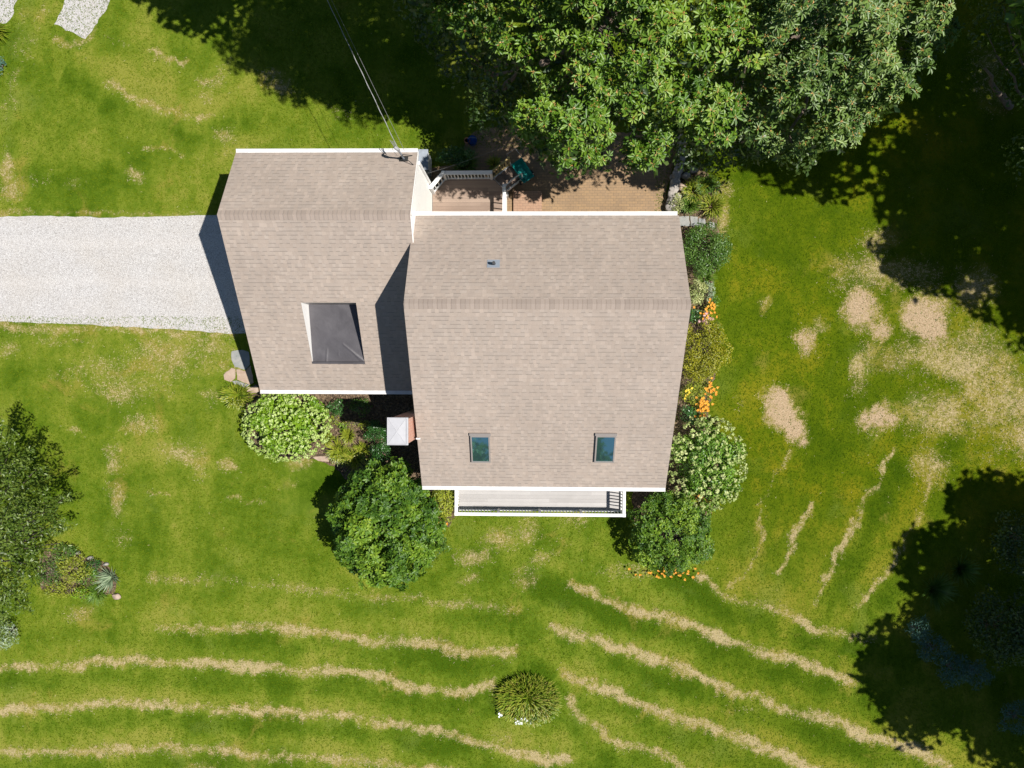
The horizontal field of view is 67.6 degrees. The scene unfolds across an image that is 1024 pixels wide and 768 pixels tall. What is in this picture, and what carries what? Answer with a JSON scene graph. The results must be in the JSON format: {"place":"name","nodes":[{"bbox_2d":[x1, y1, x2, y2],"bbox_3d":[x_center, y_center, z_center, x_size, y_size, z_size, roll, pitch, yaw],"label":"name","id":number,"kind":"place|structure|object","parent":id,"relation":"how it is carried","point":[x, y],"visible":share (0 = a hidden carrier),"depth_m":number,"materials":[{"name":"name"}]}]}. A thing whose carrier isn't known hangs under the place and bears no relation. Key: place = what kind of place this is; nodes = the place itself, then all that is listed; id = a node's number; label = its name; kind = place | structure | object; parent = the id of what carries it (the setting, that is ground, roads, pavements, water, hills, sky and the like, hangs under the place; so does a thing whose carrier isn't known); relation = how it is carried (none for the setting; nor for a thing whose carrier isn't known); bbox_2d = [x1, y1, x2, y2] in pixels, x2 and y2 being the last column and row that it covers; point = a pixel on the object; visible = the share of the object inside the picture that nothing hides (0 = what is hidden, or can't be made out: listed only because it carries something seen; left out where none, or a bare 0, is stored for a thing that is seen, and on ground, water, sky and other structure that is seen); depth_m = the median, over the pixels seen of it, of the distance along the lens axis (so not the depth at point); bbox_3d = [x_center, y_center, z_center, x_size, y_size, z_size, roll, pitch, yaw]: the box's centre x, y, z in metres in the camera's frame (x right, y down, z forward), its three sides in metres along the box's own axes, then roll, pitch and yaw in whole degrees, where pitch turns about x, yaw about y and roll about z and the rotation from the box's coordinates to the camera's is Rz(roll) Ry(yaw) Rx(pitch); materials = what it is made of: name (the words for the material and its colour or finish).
{"place":"outdoors","nodes":[
{"label":"outdoors","id":0,"kind":"place"},
{"bbox_2d":[0,215,245,333],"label":"driveway","id":1,"kind":"structure","parent":0,"point":[84,267],"depth_m":30.70,"materials":[{"name":"gravel"}]},
{"bbox_2d":[0,0,1023,767],"bbox_3d":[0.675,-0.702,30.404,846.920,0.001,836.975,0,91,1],"label":"lawn","id":2,"kind":"structure","parent":0,"point":[306,488],"depth_m":30.50,"materials":[{"name":"green plant"}]},
{"bbox_2d":[0,22,9,41],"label":"grass clump","id":3,"kind":"object","parent":2,"relation":"on","point":[2,31],"visible":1,"depth_m":30.23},
{"bbox_2d":[0,0,16,23],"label":"gravel path","id":4,"kind":"structure","parent":2,"relation":"on","point":[7,3],"depth_m":30.56,"materials":[{"name":"gravel"}]},
{"bbox_2d":[0,621,18,649],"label":"drooping shrub","id":5,"kind":"object","parent":2,"relation":"on","point":[7,632],"visible":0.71,"depth_m":30.29,"materials":[{"name":"green plant"}]},
{"bbox_2d":[0,415,76,643],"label":"leaved tree","id":6,"kind":"object","parent":2,"relation":"on","point":[7,542],"visible":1,"depth_m":25.81,"materials":[{"name":"green plant"}]},
{"bbox_2d":[48,544,78,561],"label":"leafy shrub","id":7,"kind":"object","parent":2,"relation":"on","point":[68,553],"visible":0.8,"depth_m":30.58,"materials":[{"name":"green plant"}]},
{"bbox_2d":[36,551,116,598],"bbox_3d":[-17.668,7.785,31.027,3.382,0.001,1.775,11,92,1],"label":"island bed","id":8,"kind":"object","parent":2,"relation":"on","point":[76,585],"visible":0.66,"depth_m":31.03,"materials":[{"name":"brown plant"}]},
{"bbox_2d":[34,557,64,585],"bbox_3d":[-18.555,7.544,30.827,1.306,0.529,1.152,0,91,1],"label":"groundcover mound","id":9,"kind":"object","parent":8,"relation":"on","point":[52,569],"visible":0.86,"depth_m":30.73,"materials":[{"name":"green plant"}]},
{"bbox_2d":[41,579,68,599],"bbox_3d":[-18.396,8.251,30.818,1.109,0.598,0.799,0,91,1],"label":"groundcover mound","id":10,"kind":"object","parent":8,"relation":"on","point":[57,587],"visible":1,"depth_m":30.72,"materials":[{"name":"green plant"}]},
{"bbox_2d":[53,584,89,597],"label":"leafy shrub","id":11,"kind":"object","parent":8,"relation":"on","point":[72,589],"visible":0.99,"depth_m":30.72,"materials":[{"name":"green plant"}]},
{"bbox_2d":[54,552,92,584],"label":"leafy shrub","id":12,"kind":"object","parent":8,"relation":"on","point":[75,566],"visible":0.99,"depth_m":30.52,"materials":[{"name":"green plant"}]},
{"bbox_2d":[68,586,92,601],"bbox_3d":[-17.330,8.428,30.779,0.977,0.638,0.614,19,92,1],"label":"groundcover mound","id":13,"kind":"object","parent":8,"relation":"on","point":[81,592],"visible":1,"depth_m":30.66,"materials":[{"name":"green plant"}]},
{"bbox_2d":[73,568,101,584],"bbox_3d":[-17.055,7.747,30.781,1.076,0.591,0.662,-12,91,2],"label":"groundcover mound","id":14,"kind":"object","parent":8,"relation":"on","point":[90,577],"visible":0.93,"depth_m":30.70,"materials":[{"name":"green plant"}]},
{"bbox_2d":[83,557,101,571],"bbox_3d":[-16.860,7.290,30.770,0.799,0.578,0.590,-38,90,2],"label":"groundcover mound","id":15,"kind":"object","parent":8,"relation":"on","point":[94,564],"visible":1,"depth_m":30.69,"materials":[{"name":"green plant"}]},
{"bbox_2d":[82,579,109,606],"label":"grass clump","id":16,"kind":"object","parent":8,"relation":"on","point":[96,596],"visible":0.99,"depth_m":30.84,"materials":[{"name":"plant"}]},
{"bbox_2d":[92,564,119,591],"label":"yucca plant","id":17,"kind":"object","parent":8,"relation":"on","point":[108,579],"visible":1,"depth_m":30.76,"materials":[{"name":"green plant"}]},
{"bbox_2d":[55,0,109,38],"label":"gravel pad","id":18,"kind":"object","parent":2,"relation":"on","point":[77,10],"visible":1,"depth_m":30.49,"materials":[{"name":"gravel"}]},
{"bbox_2d":[224,368,235,381],"bbox_3d":[-11.276,-0.351,30.689,0.612,0.050,0.423,-40,90,2],"label":"flagstone","id":19,"kind":"object","parent":2,"relation":"on","point":[229,375],"visible":1,"depth_m":30.66,"materials":[{"name":"beige stone"}]},
{"bbox_2d":[217,381,255,409],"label":"daylily clump","id":20,"kind":"object","parent":2,"relation":"on","point":[230,392],"visible":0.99,"depth_m":30.45,"materials":[{"name":"plant"}]},
{"bbox_2d":[231,350,249,369],"bbox_3d":[-10.865,-0.968,30.665,0.758,0.050,0.794,0,91,1],"label":"flagstone","id":21,"kind":"object","parent":2,"relation":"on","point":[240,359],"visible":1,"depth_m":30.64,"materials":[{"name":"grey stone"}]},
{"bbox_2d":[232,381,248,386],"bbox_3d":[-10.875,-0.002,30.687,0.697,0.050,0.161,18,92,1],"label":"flagstone","id":22,"kind":"object","parent":2,"relation":"on","point":[240,383],"visible":0.94,"depth_m":30.66,"materials":[{"name":"grey stone"}]},
{"bbox_2d":[236,366,253,384],"bbox_3d":[-10.703,-0.310,30.672,0.649,0.050,0.754,-11,91,2],"label":"flagstone","id":23,"kind":"object","parent":2,"relation":"on","point":[246,376],"visible":1,"depth_m":30.65,"materials":[{"name":"beige stone"}]},
{"bbox_2d":[247,386,258,392],"bbox_3d":[-10.417,0.237,30.682,0.516,0.050,0.277,-8,91,2],"label":"flagstone","id":24,"kind":"object","parent":2,"relation":"on","point":[254,389],"visible":0.94,"depth_m":30.66,"materials":[{"name":"beige stone"}]},
{"bbox_2d":[313,455,328,461],"bbox_3d":[-7.654,2.978,30.682,0.659,0.050,0.260,0,91,1],"label":"flagstone","id":25,"kind":"object","parent":2,"relation":"on","point":[322,458],"visible":0.93,"depth_m":30.66,"materials":[{"name":"beige stone"}]},
{"bbox_2d":[246,384,454,526],"bbox_3d":[-6.321,2.836,30.644,8.791,0.001,5.829,0,91,1],"label":"garden bed","id":26,"kind":"object","parent":2,"relation":"on","point":[384,407],"visible":0.16,"depth_m":30.61,"materials":[{"name":"brown soil"}]},
{"bbox_2d":[241,394,332,463],"bbox_3d":[-8.776,1.667,29.856,3.605,1.719,2.897,0,91,1],"label":"hydrangea bush","id":27,"kind":"object","parent":26,"relation":"on","point":[269,416],"visible":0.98,"depth_m":29.47,"materials":[{"name":"green plant"}]},
{"bbox_2d":[319,428,335,447],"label":"daylily clump","id":28,"kind":"object","parent":26,"relation":"on","point":[331,438],"visible":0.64,"depth_m":30.35,"materials":[{"name":"green plant"}]},
{"bbox_2d":[329,415,339,426],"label":"groundcover mound","id":29,"kind":"object","parent":26,"relation":"on","point":[334,420],"visible":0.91,"depth_m":30.45,"materials":[{"name":"green plant"}]},
{"bbox_2d":[325,399,344,416],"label":"bush","id":30,"kind":"object","parent":26,"relation":"on","point":[338,407],"visible":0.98,"depth_m":30.07,"materials":[{"name":"green plant"}]},
{"bbox_2d":[322,434,351,465],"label":"daylily clump","id":31,"kind":"object","parent":26,"relation":"on","point":[331,453],"visible":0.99,"depth_m":30.36,"materials":[{"name":"plant"}]},
{"bbox_2d":[336,423,347,432],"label":"groundcover mound","id":32,"kind":"object","parent":26,"relation":"on","point":[344,427],"visible":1,"depth_m":30.42,"materials":[{"name":"green plant"}]},
{"bbox_2d":[332,444,353,470],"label":"daylily clump","id":33,"kind":"object","parent":26,"relation":"on","point":[338,451],"visible":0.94,"depth_m":30.36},
{"bbox_2d":[339,427,355,444],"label":"daylily clump","id":34,"kind":"object","parent":26,"relation":"on","point":[346,433],"visible":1,"depth_m":30.33,"materials":[{"name":"green plant"}]},
{"bbox_2d":[338,445,369,475],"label":"daylily clump","id":35,"kind":"object","parent":26,"relation":"on","point":[354,463],"visible":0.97,"depth_m":30.35,"materials":[{"name":"plant"}]},
{"bbox_2d":[340,419,368,427],"bbox_3d":[-6.198,1.583,30.520,1.266,0.317,0.356,-4,91,1],"label":"groundcover mound","id":36,"kind":"object","parent":26,"relation":"on","point":[357,423],"visible":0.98,"depth_m":30.48,"materials":[{"name":"green plant"}]},
{"bbox_2d":[345,398,372,417],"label":"bush","id":37,"kind":"object","parent":26,"relation":"on","point":[361,403],"visible":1,"depth_m":30.02,"materials":[{"name":"green plant"}]},
{"bbox_2d":[351,439,369,458],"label":"daylily clump","id":38,"kind":"object","parent":26,"relation":"on","point":[360,453],"visible":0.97,"depth_m":30.34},
{"bbox_2d":[363,419,386,441],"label":"boxwood bush","id":39,"kind":"object","parent":26,"relation":"on","point":[382,431],"visible":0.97,"depth_m":29.77,"materials":[{"name":"green plant"}]},
{"bbox_2d":[369,440,392,467],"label":"boxwood bush","id":40,"kind":"object","parent":26,"relation":"on","point":[381,452],"visible":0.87,"depth_m":29.81,"materials":[{"name":"green plant"}]},
{"bbox_2d":[325,456,446,592],"bbox_3d":[-4.745,5.277,28.980,4.684,3.414,4.584,43,92,0],"label":"broadleaf shrub","id":41,"kind":"object","parent":26,"relation":"on","point":[403,507],"visible":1,"depth_m":27.97,"materials":[{"name":"green plant"}]},
{"bbox_2d":[422,490,459,525],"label":"leafy shrub","id":42,"kind":"object","parent":26,"relation":"on","point":[440,495],"visible":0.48,"depth_m":28.99,"materials":[{"name":"green plant"}]},
{"bbox_2d":[417,534,451,567],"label":"leafy shrub","id":43,"kind":"object","parent":2,"relation":"on","point":[442,547],"visible":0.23,"depth_m":29.59,"materials":[{"name":"green plant"}]},
{"bbox_2d":[217,148,690,491],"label":"house","id":44,"kind":"structure","parent":2,"relation":"on","point":[529,350],"depth_m":25.05,"materials":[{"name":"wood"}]},
{"bbox_2d":[390,141,413,164],"bbox_3d":[-3.599,-7.533,25.021,0.857,1.238,0.394,25,92,1],"label":"service mast","id":45,"kind":"object","parent":44,"relation":"on","point":[402,157],"visible":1,"depth_m":25.15,"materials":[{"name":"grey metal"}]},
{"bbox_2d":[418,149,431,176],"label":"wall","id":46,"kind":"structure","parent":44,"relation":"attached to","point":[424,159],"depth_m":29.05,"materials":[{"name":"white paint"}]},
{"bbox_2d":[454,490,625,516],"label":"balcony","id":47,"kind":"structure","parent":44,"relation":"attached to","point":[498,501],"depth_m":29.87,"materials":[{"name":"white paint"}]},
{"bbox_2d":[435,145,475,167],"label":"evergreen bush","id":48,"kind":"object","parent":2,"relation":"on","point":[444,156],"visible":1,"depth_m":29.51,"materials":[{"name":"green plant"}]},
{"bbox_2d":[467,135,476,145],"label":"bucket","id":49,"kind":"object","parent":2,"relation":"on","point":[473,139],"visible":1,"depth_m":30.08,"materials":[{"name":"blue plastic"}]},
{"bbox_2d":[0,0,1023,767],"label":"dry grass clippings","id":50,"kind":"object","parent":2,"relation":"on","point":[586,518],"visible":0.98,"depth_m":30.52,"materials":[{"name":"plant"}]},
{"bbox_2d":[495,673,562,727],"bbox_3d":[0.637,12.556,30.507,2.852,0.400,2.274,0,91,1],"label":"shrub","id":51,"kind":"object","parent":2,"relation":"on","point":[533,712],"visible":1,"depth_m":30.42,"materials":[{"name":"plant"}]},
{"bbox_2d":[429,126,676,210],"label":"patio","id":52,"kind":"structure","parent":2,"relation":"on","point":[616,188],"depth_m":30.19,"materials":[{"name":"brick"}]},
{"bbox_2d":[446,144,482,177],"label":"fern clump","id":53,"kind":"object","parent":52,"relation":"on","point":[472,164],"visible":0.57,"depth_m":29.96,"materials":[{"name":"plant"}]},
{"bbox_2d":[429,157,522,211],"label":"deck","id":54,"kind":"structure","parent":52,"relation":"on","point":[474,193],"depth_m":29.55,"materials":[{"name":"white paint"}]},
{"bbox_2d":[485,153,501,169],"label":"fern clump","id":55,"kind":"object","parent":52,"relation":"on","point":[494,161],"visible":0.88,"depth_m":29.98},
{"bbox_2d":[506,148,534,184],"bbox_3d":[0.313,-8.456,29.847,0.690,0.763,1.253,-34,90,2],"label":"garden cart","id":56,"kind":"object","parent":52,"relation":"on","point":[519,166],"visible":0.96,"depth_m":29.91,"materials":[{"name":"teal plastic"}]},
{"bbox_2d":[513,191,541,210],"bbox_3d":[0.618,-6.742,30.204,1.128,0.120,1.714,0,91,1],"label":"step pad","id":57,"kind":"object","parent":52,"relation":"on","point":[527,200],"visible":0.5,"depth_m":30.13,"materials":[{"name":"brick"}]},
{"bbox_2d":[392,0,713,140],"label":"understory tree","id":58,"kind":"object","parent":2,"relation":"on","point":[505,86],"visible":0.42,"depth_m":25.27,"materials":[{"name":"green plant"}]},
{"bbox_2d":[393,0,768,179],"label":"leafy tree","id":59,"kind":"object","parent":2,"relation":"on","point":[566,133],"visible":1,"depth_m":21.48,"materials":[{"name":"green plant"}]},
{"bbox_2d":[625,567,700,583],"bbox_3d":[5.991,7.503,30.338,3.019,0.414,0.812,0,91,1],"label":"flower patch","id":60,"kind":"object","parent":2,"relation":"on","point":[650,572],"visible":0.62,"depth_m":30.21,"materials":[{"name":"orange plant"}]},
{"bbox_2d":[632,168,719,558],"bbox_3d":[6.438,-0.727,30.260,4.029,0.001,15.598,0,91,1],"label":"side garden bed","id":61,"kind":"object","parent":2,"relation":"on","point":[638,498],"visible":0.16,"depth_m":30.26,"materials":[{"name":"brown soil"}]},
{"bbox_2d":[626,490,714,576],"bbox_3d":[6.048,5.677,29.380,3.371,2.125,3.419,0,91,1],"label":"shrub","id":62,"kind":"object","parent":61,"relation":"on","point":[690,517],"visible":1,"depth_m":28.87,"materials":[{"name":"green plant"}]},
{"bbox_2d":[668,193,683,213],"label":"leafy shrub","id":63,"kind":"object","parent":61,"relation":"on","point":[676,204],"visible":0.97,"depth_m":29.63,"materials":[{"name":"green plant"}]},
{"bbox_2d":[681,172,690,179],"bbox_3d":[6.796,-8.141,29.966,0.384,0.400,0.273,0,91,1],"label":"rock","id":64,"kind":"object","parent":61,"relation":"on","point":[685,175],"visible":0.99,"depth_m":29.82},
{"bbox_2d":[680,405,696,426],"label":"dark shrub","id":65,"kind":"object","parent":61,"relation":"on","point":[688,413],"visible":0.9,"depth_m":29.70,"materials":[{"name":"green plant"}]},
{"bbox_2d":[679,192,700,215],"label":"daylily clump","id":66,"kind":"object","parent":61,"relation":"on","point":[693,205],"visible":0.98,"depth_m":29.78,"materials":[{"name":"plant"}]},
{"bbox_2d":[680,174,709,202],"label":"daylily clump","id":67,"kind":"object","parent":61,"relation":"on","point":[691,184],"visible":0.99,"depth_m":29.76,"materials":[{"name":"plant"}]},
{"bbox_2d":[679,381,711,407],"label":"leafy shrub","id":68,"kind":"object","parent":61,"relation":"on","point":[698,388],"visible":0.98,"depth_m":29.72,"materials":[{"name":"green plant"}]},
{"bbox_2d":[689,309,701,322],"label":"dark shrub","id":69,"kind":"object","parent":61,"relation":"on","point":[694,315],"visible":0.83,"depth_m":29.72,"materials":[{"name":"green plant"}]},
{"bbox_2d":[689,278,708,304],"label":"variegated shrub","id":70,"kind":"object","parent":61,"relation":"on","point":[697,297],"visible":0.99,"depth_m":29.46,"materials":[{"name":"green plant"}]},
{"bbox_2d":[688,537,714,563],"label":"leafy shrub","id":71,"kind":"object","parent":61,"relation":"on","point":[702,551],"visible":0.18,"depth_m":29.77,"materials":[{"name":"green plant"}]},
{"bbox_2d":[693,392,713,418],"bbox_3d":[7.448,0.834,29.835,0.853,0.671,1.187,0,91,1],"label":"flower patch","id":72,"kind":"object","parent":61,"relation":"on","point":[702,405],"visible":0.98,"depth_m":29.67,"materials":[{"name":"orange plant"}]},
{"bbox_2d":[695,309,713,324],"bbox_3d":[7.518,-2.530,29.893,0.543,0.528,0.734,42,92,0],"label":"flower patch","id":73,"kind":"object","parent":61,"relation":"on","point":[704,318],"visible":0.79,"depth_m":29.74,"materials":[{"name":"pink plant"}]},
{"bbox_2d":[693,173,717,194],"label":"daylily clump","id":74,"kind":"object","parent":61,"relation":"on","point":[706,181],"visible":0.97,"depth_m":29.72,"materials":[{"name":"plant"}]},
{"bbox_2d":[692,298,718,319],"bbox_3d":[7.563,-2.809,29.807,1.092,0.581,0.943,-25,91,2],"label":"flower patch","id":75,"kind":"object","parent":61,"relation":"on","point":[707,308],"visible":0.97,"depth_m":29.66,"materials":[{"name":"orange plant"}]},
{"bbox_2d":[696,270,717,282],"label":"daylily clump","id":76,"kind":"object","parent":61,"relation":"on","point":[708,277],"visible":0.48,"depth_m":29.96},
{"bbox_2d":[667,415,747,515],"bbox_3d":[7.431,3.111,29.358,3.254,2.022,3.874,0,91,1],"label":"hydrangea bush","id":77,"kind":"object","parent":61,"relation":"on","point":[698,479],"visible":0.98,"depth_m":28.86,"materials":[{"name":"green plant"}]},
{"bbox_2d":[682,221,732,278],"bbox_3d":[7.342,-5.150,29.349,2.177,1.679,2.014,-34,90,2],"label":"leafy shrub","id":78,"kind":"object","parent":61,"relation":"on","point":[719,245],"visible":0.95,"depth_m":29.01,"materials":[{"name":"green plant"}]},
{"bbox_2d":[682,317,733,382],"bbox_3d":[7.410,-1.317,29.542,2.132,1.453,2.317,-18,91,2],"label":"olive shrub","id":79,"kind":"object","parent":61,"relation":"on","point":[709,370],"visible":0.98,"depth_m":29.20,"materials":[{"name":"green plant"}]},
{"bbox_2d":[703,280,715,301],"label":"pale shrub","id":80,"kind":"object","parent":61,"relation":"on","point":[710,295],"visible":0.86,"depth_m":29.74,"materials":[{"name":"green plant"}]},
{"bbox_2d":[703,377,718,399],"bbox_3d":[7.809,0.144,29.776,0.671,0.616,0.974,37,92,0],"label":"flower patch","id":81,"kind":"object","parent":61,"relation":"on","point":[711,390],"visible":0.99,"depth_m":29.66,"materials":[{"name":"orange plant"}]},
{"bbox_2d":[698,188,726,220],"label":"daylily clump","id":82,"kind":"object","parent":61,"relation":"on","point":[715,203],"visible":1,"depth_m":29.76,"materials":[{"name":"plant"}]},
{"bbox_2d":[708,295,720,307],"bbox_3d":[7.907,-3.185,29.970,0.530,0.527,0.559,0,91,1],"label":"groundcover mound","id":83,"kind":"object","parent":61,"relation":"on","point":[715,301],"visible":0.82,"depth_m":29.84,"materials":[{"name":"green plant"}]},
{"bbox_2d":[706,176,723,194],"bbox_3d":[7.829,-7.758,29.865,0.742,0.486,0.721,40,92,0],"label":"groundcover mound","id":84,"kind":"object","parent":61,"relation":"on","point":[713,189],"visible":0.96,"depth_m":29.76,"materials":[{"name":"green plant"}]},
{"bbox_2d":[665,134,686,210],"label":"stone wall","id":85,"kind":"structure","parent":2,"relation":"on","point":[675,175],"depth_m":29.76,"materials":[{"name":"stone"}]},
{"bbox_2d":[679,216,689,225],"bbox_3d":[6.782,-6.404,30.122,0.431,0.050,0.399,0,91,1],"label":"flagstone","id":86,"kind":"object","parent":2,"relation":"on","point":[684,221],"visible":0.82,"depth_m":30.10,"materials":[{"name":"grey stone"}]},
{"bbox_2d":[690,216,697,225],"bbox_3d":[7.169,-6.393,30.113,0.324,0.050,0.414,0,91,1],"label":"flagstone","id":87,"kind":"object","parent":2,"relation":"on","point":[694,220],"visible":0.84,"depth_m":30.09,"materials":[{"name":"grey stone"}]},
{"bbox_2d":[667,0,870,177],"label":"understory tree","id":88,"kind":"object","parent":2,"relation":"on","point":[727,152],"visible":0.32,"depth_m":25.89,"materials":[{"name":"green plant"}]},
{"bbox_2d":[731,0,964,165],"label":"leafy tree","id":89,"kind":"object","parent":2,"relation":"on","point":[801,70],"visible":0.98,"depth_m":21.18,"materials":[{"name":"green plant"}]},
{"bbox_2d":[904,613,933,645],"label":"juniper shrub","id":90,"kind":"object","parent":2,"relation":"on","point":[924,633],"visible":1,"depth_m":29.67,"materials":[{"name":"green plant"}]},
{"bbox_2d":[916,633,950,665],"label":"juniper shrub","id":91,"kind":"object","parent":2,"relation":"on","point":[927,646],"visible":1,"depth_m":29.67,"materials":[{"name":"green plant"}]},
{"bbox_2d":[921,572,962,613],"bbox_3d":[16.613,8.079,29.942,1.660,0.567,1.534,-45,90,2],"label":"shrub","id":92,"kind":"object","parent":2,"relation":"on","point":[940,588],"visible":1,"depth_m":29.93,"materials":[{"name":"green plant"}]},
{"bbox_2d":[935,649,974,688],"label":"juniper shrub","id":93,"kind":"object","parent":2,"relation":"on","point":[950,666],"visible":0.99,"depth_m":29.66,"materials":[{"name":"green plant"}]},
{"bbox_2d":[951,553,982,586],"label":"shrub","id":94,"kind":"object","parent":2,"relation":"on","point":[965,570],"visible":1,"depth_m":29.88,"materials":[{"name":"green plant"}]},
{"bbox_2d":[963,658,994,690],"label":"juniper shrub","id":95,"kind":"object","parent":2,"relation":"on","point":[980,677],"visible":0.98,"depth_m":29.55,"materials":[{"name":"green plant"}]},
{"bbox_2d":[961,584,1023,671],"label":"dark shrub","id":96,"kind":"object","parent":2,"relation":"on","point":[1016,639],"visible":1,"depth_m":28.81,"materials":[{"name":"green plant"}]},
{"bbox_2d":[963,0,1023,180],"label":"understory tree","id":97,"kind":"object","parent":2,"relation":"on","point":[1007,102],"visible":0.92,"depth_m":25.72,"materials":[{"name":"green plant"}]},
{"bbox_2d":[988,510,1023,581],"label":"dark shrub","id":98,"kind":"object","parent":2,"relation":"on","point":[1012,546],"visible":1,"depth_m":29.02,"materials":[{"name":"green plant"}]},
{"bbox_2d":[995,697,1023,734],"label":"juniper shrub","id":99,"kind":"object","parent":2,"relation":"on","point":[1014,714],"visible":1,"depth_m":29.68,"materials":[{"name":"green plant"}]},
{"bbox_2d":[997,0,1023,51],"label":"shade tree","id":100,"kind":"object","parent":2,"relation":"on","point":[1015,21],"visible":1,"depth_m":19.71,"materials":[{"name":"green plant"}]},
{"bbox_3d":[-8.723,-18.411,25.907,1.800,8.600,0.340,0,91,1],"label":"utility pole","id":101,"kind":"object","parent":2,"relation":"on","visible":0},
{"bbox_2d":[327,0,397,146],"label":"service cable","id":102,"kind":"object","parent":101,"relation":"attached to","point":[363,75],"visible":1,"depth_m":24.39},
{"bbox_2d":[332,1,404,150],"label":"telephone cable","id":103,"kind":"object","parent":101,"relation":"attached to","point":[369,78],"visible":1,"depth_m":24.88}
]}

